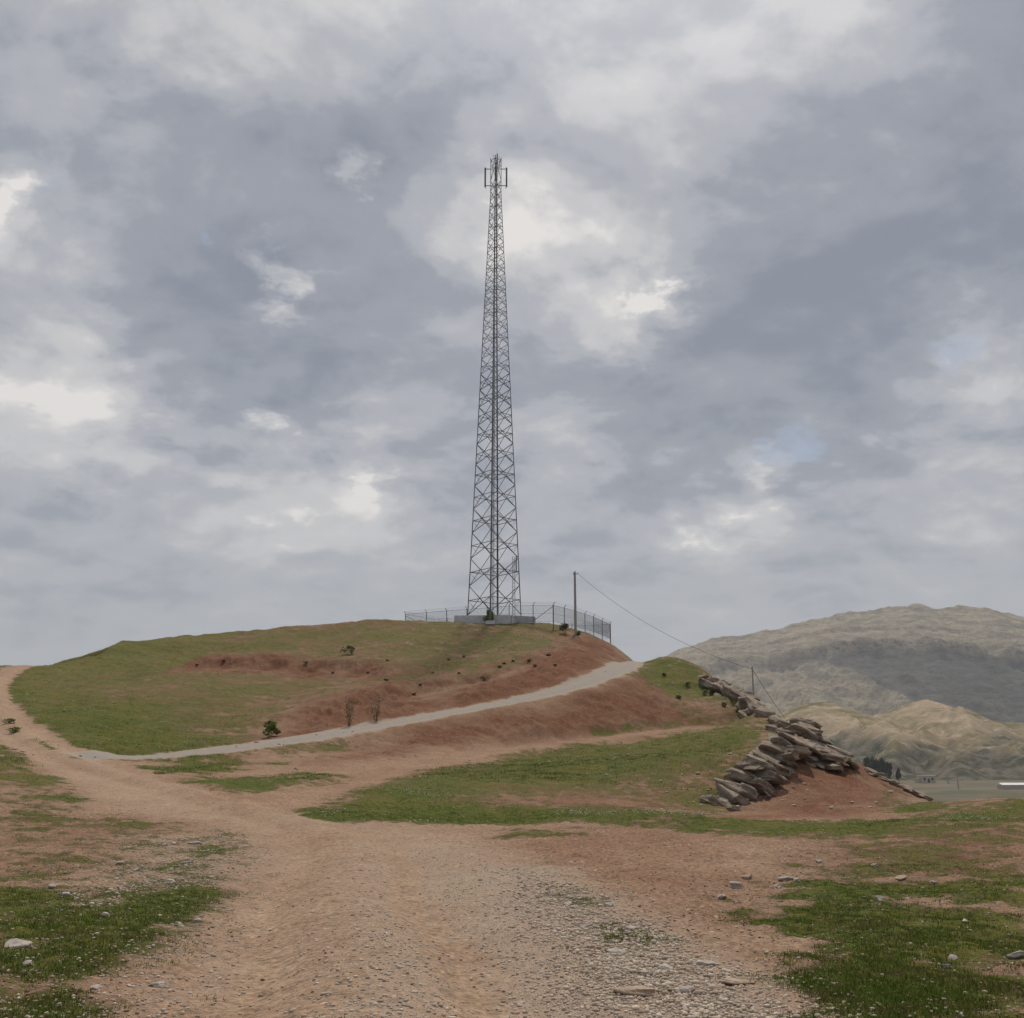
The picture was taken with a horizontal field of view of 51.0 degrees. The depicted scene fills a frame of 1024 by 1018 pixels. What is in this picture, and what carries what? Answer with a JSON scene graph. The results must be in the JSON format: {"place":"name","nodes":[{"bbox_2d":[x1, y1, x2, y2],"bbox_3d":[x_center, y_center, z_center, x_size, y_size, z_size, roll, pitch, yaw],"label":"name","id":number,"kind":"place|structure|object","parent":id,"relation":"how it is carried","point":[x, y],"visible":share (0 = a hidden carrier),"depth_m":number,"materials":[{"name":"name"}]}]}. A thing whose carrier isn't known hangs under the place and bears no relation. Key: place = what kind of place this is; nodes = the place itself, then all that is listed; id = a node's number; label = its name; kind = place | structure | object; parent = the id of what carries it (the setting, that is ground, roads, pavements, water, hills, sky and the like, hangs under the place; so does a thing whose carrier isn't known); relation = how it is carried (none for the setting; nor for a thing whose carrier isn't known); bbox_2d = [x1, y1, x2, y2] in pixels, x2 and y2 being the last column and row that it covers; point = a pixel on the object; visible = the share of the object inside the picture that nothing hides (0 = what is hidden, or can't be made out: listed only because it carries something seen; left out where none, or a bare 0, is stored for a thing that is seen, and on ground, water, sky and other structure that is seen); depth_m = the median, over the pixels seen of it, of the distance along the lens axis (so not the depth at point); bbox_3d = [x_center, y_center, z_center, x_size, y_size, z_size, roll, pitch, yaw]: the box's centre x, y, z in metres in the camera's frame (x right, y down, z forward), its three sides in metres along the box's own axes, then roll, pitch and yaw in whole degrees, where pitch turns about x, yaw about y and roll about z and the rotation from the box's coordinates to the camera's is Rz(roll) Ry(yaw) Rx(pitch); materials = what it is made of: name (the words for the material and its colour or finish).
{"place":"outdoors","nodes":[
{"label":"outdoors","id":0,"kind":"place"},
{"bbox_2d":[0,619,1023,1017],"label":"ground","id":1,"kind":"structure","parent":0,"point":[452,719],"depth_m":27.27,"materials":[{"name":"brown soil"}]},
{"bbox_2d":[1,718,15,723],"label":"shrub","id":2,"kind":"object","parent":1,"relation":"on","point":[10,719],"visible":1,"depth_m":64.47,"materials":[{"name":"green plant"}]},
{"bbox_2d":[6,726,20,732],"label":"shrub","id":3,"kind":"object","parent":1,"relation":"on","point":[13,730],"visible":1,"depth_m":60.55,"materials":[{"name":"green plant"}]},
{"bbox_2d":[4,938,32,949],"bbox_3d":[-4.434,3.928,9.638,0.246,0.105,0.310,-2,-6,-16],"label":"stone","id":4,"kind":"object","parent":1,"relation":"on","point":[20,943],"visible":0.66,"depth_m":9.59,"materials":[{"name":"grey stone"}]},
{"bbox_2d":[22,960,32,966],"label":"stone","id":5,"kind":"object","parent":1,"relation":"on","point":[26,962],"visible":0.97,"depth_m":8.81,"materials":[{"name":"grey stone"}]},
{"bbox_2d":[47,884,55,887],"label":"stone","id":6,"kind":"object","parent":1,"relation":"on","point":[51,886],"visible":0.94,"depth_m":13.90,"materials":[{"name":"beige stone"}]},
{"bbox_2d":[61,892,70,895],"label":"stone","id":7,"kind":"object","parent":1,"relation":"on","point":[66,893],"visible":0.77,"depth_m":13.12,"materials":[{"name":"grey stone"}]},
{"bbox_2d":[90,984,101,989],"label":"stone","id":8,"kind":"object","parent":1,"relation":"on","point":[96,987],"visible":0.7,"depth_m":7.96,"materials":[{"name":"grey stone"}]},
{"bbox_2d":[101,912,110,916],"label":"stone","id":9,"kind":"object","parent":1,"relation":"on","point":[103,914],"visible":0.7,"depth_m":11.64,"materials":[{"name":"grey stone"}]},
{"bbox_2d":[148,981,169,987],"bbox_3d":[-2.691,3.632,8.177,0.160,0.060,0.123,4,-16,-8],"label":"stone","id":10,"kind":"object","parent":1,"relation":"on","point":[160,984],"visible":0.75,"depth_m":8.15,"materials":[{"name":"grey stone"}]},
{"bbox_2d":[163,879,175,882],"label":"stone","id":11,"kind":"object","parent":1,"relation":"on","point":[168,880],"visible":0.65,"depth_m":14.80,"materials":[{"name":"grey stone"}]},
{"bbox_2d":[173,921,184,926],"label":"stone","id":12,"kind":"object","parent":1,"relation":"on","point":[179,923],"visible":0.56,"depth_m":11.09,"materials":[{"name":"grey stone"}]},
{"bbox_2d":[188,841,201,844],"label":"stone","id":13,"kind":"object","parent":1,"relation":"on","point":[197,842],"visible":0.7,"depth_m":21.38,"materials":[{"name":"grey stone"}]},
{"bbox_2d":[193,918,200,922],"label":"stone","id":14,"kind":"object","parent":1,"relation":"on","point":[198,920],"visible":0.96,"depth_m":11.32,"materials":[{"name":"grey stone"}]},
{"bbox_2d":[263,719,280,736],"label":"shrub","id":15,"kind":"object","parent":1,"relation":"on","point":[273,728],"visible":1,"depth_m":68.84,"materials":[{"name":"green plant"}]},
{"bbox_2d":[340,645,354,653],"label":"shrub","id":16,"kind":"object","parent":1,"relation":"on","point":[348,647],"visible":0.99,"depth_m":123.82,"materials":[{"name":"green plant"}]},
{"bbox_2d":[344,698,355,725],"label":"sapling","id":17,"kind":"object","parent":1,"relation":"on","point":[350,712],"visible":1,"depth_m":74.12,"materials":[{"name":"brown plant"}]},
{"bbox_2d":[368,693,381,721],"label":"sapling","id":18,"kind":"object","parent":1,"relation":"on","point":[376,709],"visible":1,"depth_m":76.72,"materials":[{"name":"brown plant"}]},
{"bbox_2d":[483,610,493,621],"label":"shrub","id":19,"kind":"object","parent":1,"relation":"on","point":[487,616],"visible":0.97,"depth_m":149.15,"materials":[{"name":"green plant"}]},
{"bbox_2d":[467,154,520,624],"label":"lattice tower","id":20,"kind":"structure","parent":1,"relation":"on","point":[492,482],"depth_m":158.90,"materials":[{"name":"metal"}]},
{"bbox_2d":[454,615,535,623],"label":"wall","id":21,"kind":"structure","parent":1,"relation":"on","point":[506,619],"depth_m":150.25,"materials":[{"name":"concrete"}]},
{"bbox_2d":[404,602,610,642],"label":"chain link fence","id":22,"kind":"object","parent":1,"relation":"on","point":[584,625],"visible":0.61,"depth_m":156.49,"materials":[{"name":"metal"}]},
{"bbox_2d":[0,620,1023,1017],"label":"grass","id":23,"kind":"structure","parent":1,"relation":"on","point":[894,1006],"depth_m":10.47,"materials":[{"name":"green plant"}]},
{"bbox_2d":[0,627,1023,1017],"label":"gravel","id":24,"kind":"structure","parent":1,"relation":"on","point":[674,981],"depth_m":9.08,"materials":[{"name":"grey gravel"}]},
{"bbox_2d":[512,556,516,614],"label":"slender mast","id":25,"kind":"object","parent":1,"relation":"on","point":[512,584],"visible":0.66,"depth_m":157.52,"materials":[{"name":"metal"}]},
{"bbox_2d":[76,733,1008,844],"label":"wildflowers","id":26,"kind":"object","parent":1,"relation":"on","point":[598,811],"visible":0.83,"depth_m":31.91,"materials":[{"name":"white plant"}]},
{"bbox_2d":[559,623,568,631],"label":"shrub","id":27,"kind":"object","parent":1,"relation":"on","point":[564,626],"visible":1,"depth_m":145.40,"materials":[{"name":"green plant"}]},
{"bbox_2d":[573,571,577,634],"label":"utility pole","id":28,"kind":"object","parent":1,"relation":"on","point":[575,615],"visible":0.89,"depth_m":148.27,"materials":[{"name":"brown wood"}]},
{"bbox_2d":[582,577,750,668],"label":"power cable","id":29,"kind":"object","parent":28,"relation":"attached to","point":[663,632],"visible":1,"depth_m":126.67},
{"bbox_2d":[575,922,590,926],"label":"stone","id":30,"kind":"object","parent":1,"relation":"on","point":[585,924],"visible":0.74,"depth_m":10.99,"materials":[{"name":"grey stone"}]},
{"bbox_2d":[603,902,613,906],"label":"stone","id":31,"kind":"object","parent":1,"relation":"on","point":[609,904],"visible":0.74,"depth_m":12.48,"materials":[{"name":"grey stone"}]},
{"bbox_2d":[606,948,627,954],"bbox_3d":[0.936,3.940,9.531,0.191,0.058,0.148,6,-10,-22],"label":"stone","id":32,"kind":"object","parent":1,"relation":"on","point":[616,950],"visible":0.69,"depth_m":9.50,"materials":[{"name":"grey stone"}]},
{"bbox_2d":[623,925,636,929],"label":"stone","id":33,"kind":"object","parent":1,"relation":"on","point":[628,927],"visible":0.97,"depth_m":10.54,"materials":[{"name":"grey stone"}]},
{"bbox_2d":[613,985,658,996],"bbox_3d":[0.900,3.500,7.783,0.338,0.074,0.250,-6,-19,34],"label":"stone","id":34,"kind":"object","parent":1,"relation":"on","point":[645,991],"visible":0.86,"depth_m":7.71,"materials":[{"name":"beige stone"}]},
{"bbox_2d":[636,970,650,975],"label":"stone","id":35,"kind":"object","parent":1,"relation":"on","point":[639,972],"visible":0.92,"depth_m":8.36,"materials":[{"name":"grey stone"}]},
{"bbox_2d":[657,963,671,969],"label":"stone","id":36,"kind":"object","parent":1,"relation":"on","point":[664,966],"visible":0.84,"depth_m":8.69,"materials":[{"name":"grey stone"}]},
{"bbox_2d":[675,985,692,993],"bbox_3d":[1.268,3.522,7.851,0.156,0.053,0.107,-2,-9,-24],"label":"stone","id":37,"kind":"object","parent":1,"relation":"on","point":[684,989],"visible":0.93,"depth_m":7.82,"materials":[{"name":"grey stone"}]},
{"bbox_2d":[694,960,716,965],"bbox_3d":[1.619,3.791,8.934,0.201,0.065,0.130,-7,-17,32],"label":"stone","id":38,"kind":"object","parent":1,"relation":"on","point":[705,962],"visible":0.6,"depth_m":8.90,"materials":[{"name":"grey stone"}]},
{"bbox_2d":[717,894,726,898],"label":"stone","id":39,"kind":"object","parent":1,"relation":"on","point":[720,896],"visible":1,"depth_m":13.11,"materials":[{"name":"grey stone"}]},
{"bbox_2d":[720,977,751,985],"bbox_3d":[1.710,3.623,8.222,0.287,0.051,0.211,18,-23,-39],"label":"stone","id":40,"kind":"object","parent":1,"relation":"on","point":[730,981],"visible":0.98,"depth_m":8.15,"materials":[{"name":"beige stone"}]},
{"bbox_2d":[729,881,742,888],"bbox_3d":[2.984,5.052,14.346,0.223,0.142,0.164,19,-20,-40],"label":"stone","id":41,"kind":"object","parent":1,"relation":"on","point":[735,885],"visible":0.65,"depth_m":14.28,"materials":[{"name":"grey stone"}]},
{"bbox_2d":[697,675,787,732],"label":"rock outcrop","id":42,"kind":"object","parent":1,"relation":"on","point":[749,703],"visible":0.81,"depth_m":94.15,"materials":[{"name":"grey stone"}]},
{"bbox_2d":[740,873,752,879],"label":"stone","id":43,"kind":"object","parent":1,"relation":"on","point":[747,876],"visible":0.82,"depth_m":15.44,"materials":[{"name":"beige stone"}]},
{"bbox_2d":[751,667,753,693],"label":"utility pole","id":44,"kind":"object","parent":1,"relation":"on","point":[752,681],"visible":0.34,"depth_m":111.78,"materials":[{"name":"brown wood"}]},
{"bbox_2d":[699,717,859,810],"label":"rock outcrop","id":45,"kind":"object","parent":1,"relation":"on","point":[762,767],"visible":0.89,"depth_m":50.52,"materials":[{"name":"grey stone"}]},
{"bbox_2d":[777,876,792,880],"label":"stone","id":46,"kind":"object","parent":1,"relation":"on","point":[784,878],"visible":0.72,"depth_m":15.14,"materials":[{"name":"grey stone"}]},
{"bbox_2d":[876,896,884,900],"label":"stone","id":47,"kind":"object","parent":1,"relation":"on","point":[880,897],"visible":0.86,"depth_m":12.95,"materials":[{"name":"grey stone"}]},
{"bbox_2d":[864,767,932,800],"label":"rock outcrop","id":48,"kind":"object","parent":1,"relation":"on","point":[917,793],"visible":0.98,"depth_m":54.91,"materials":[{"name":"grey stone"}]},
{"bbox_2d":[894,875,907,879],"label":"stone","id":49,"kind":"object","parent":1,"relation":"on","point":[900,877],"visible":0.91,"depth_m":15.76,"materials":[{"name":"beige stone"}]},
{"bbox_2d":[942,964,951,967],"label":"stone","id":50,"kind":"object","parent":1,"relation":"on","point":[945,965],"visible":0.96,"depth_m":8.83,"materials":[{"name":"grey stone"}]},
{"bbox_2d":[948,954,957,959],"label":"stone","id":51,"kind":"object","parent":1,"relation":"on","point":[952,956],"visible":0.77,"depth_m":9.23,"materials":[{"name":"grey stone"}]},
{"bbox_2d":[1007,950,1023,958],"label":"stone","id":52,"kind":"object","parent":1,"relation":"on","point":[1016,954],"visible":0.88,"depth_m":9.19,"materials":[{"name":"grey stone"}]},
{"bbox_2d":[0,0,1023,665],"label":"sky","id":53,"kind":"structure","parent":0,"point":[764,274],"materials":[{"name":"grey"}]},
{"bbox_2d":[667,603,1023,722],"bbox_3d":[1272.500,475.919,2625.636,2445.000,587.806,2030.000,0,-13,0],"label":"mountain","id":54,"kind":"structure","parent":0,"point":[879,661],"depth_m":2485.22,"materials":[{"name":"stone"}]},
{"bbox_2d":[779,700,1023,780],"bbox_3d":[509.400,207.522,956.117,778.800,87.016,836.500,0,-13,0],"label":"hills","id":55,"kind":"structure","parent":0,"point":[940,741],"depth_m":832.61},
{"bbox_2d":[895,780,1023,801],"bbox_3d":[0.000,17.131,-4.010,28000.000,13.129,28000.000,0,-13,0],"label":"valley","id":56,"kind":"structure","parent":0,"point":[941,791],"depth_m":514.33,"materials":[{"name":"green plant"}]},
{"bbox_2d":[862,756,873,768],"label":"tree","id":57,"kind":"object","parent":56,"relation":"on","point":[867,762],"visible":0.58,"depth_m":573.28,"materials":[{"name":"green plant"}]},
{"bbox_2d":[870,756,880,771],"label":"tree","id":58,"kind":"object","parent":56,"relation":"on","point":[876,764],"visible":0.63,"depth_m":582.32,"materials":[{"name":"green plant"}]},
{"bbox_2d":[879,758,888,774],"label":"tree","id":59,"kind":"object","parent":56,"relation":"on","point":[882,762],"visible":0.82,"depth_m":586.91,"materials":[{"name":"green plant"}]},
{"bbox_2d":[884,761,891,778],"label":"tree","id":60,"kind":"object","parent":56,"relation":"on","point":[889,766],"visible":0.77,"depth_m":591.90,"materials":[{"name":"green plant"}]},
{"bbox_2d":[895,768,900,780],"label":"tree","id":61,"kind":"object","parent":56,"relation":"on","point":[898,775],"visible":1,"depth_m":603.14,"materials":[{"name":"green plant"}]},
{"bbox_2d":[915,776,935,782],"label":"house","id":62,"kind":"structure","parent":56,"relation":"on","point":[925,779],"depth_m":569.88,"materials":[{"name":"paint"}]},
{"bbox_2d":[996,783,1023,788],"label":"shed","id":63,"kind":"structure","parent":56,"relation":"on","point":[1010,785],"depth_m":515.30,"materials":[{"name":"paint"}]}
]}

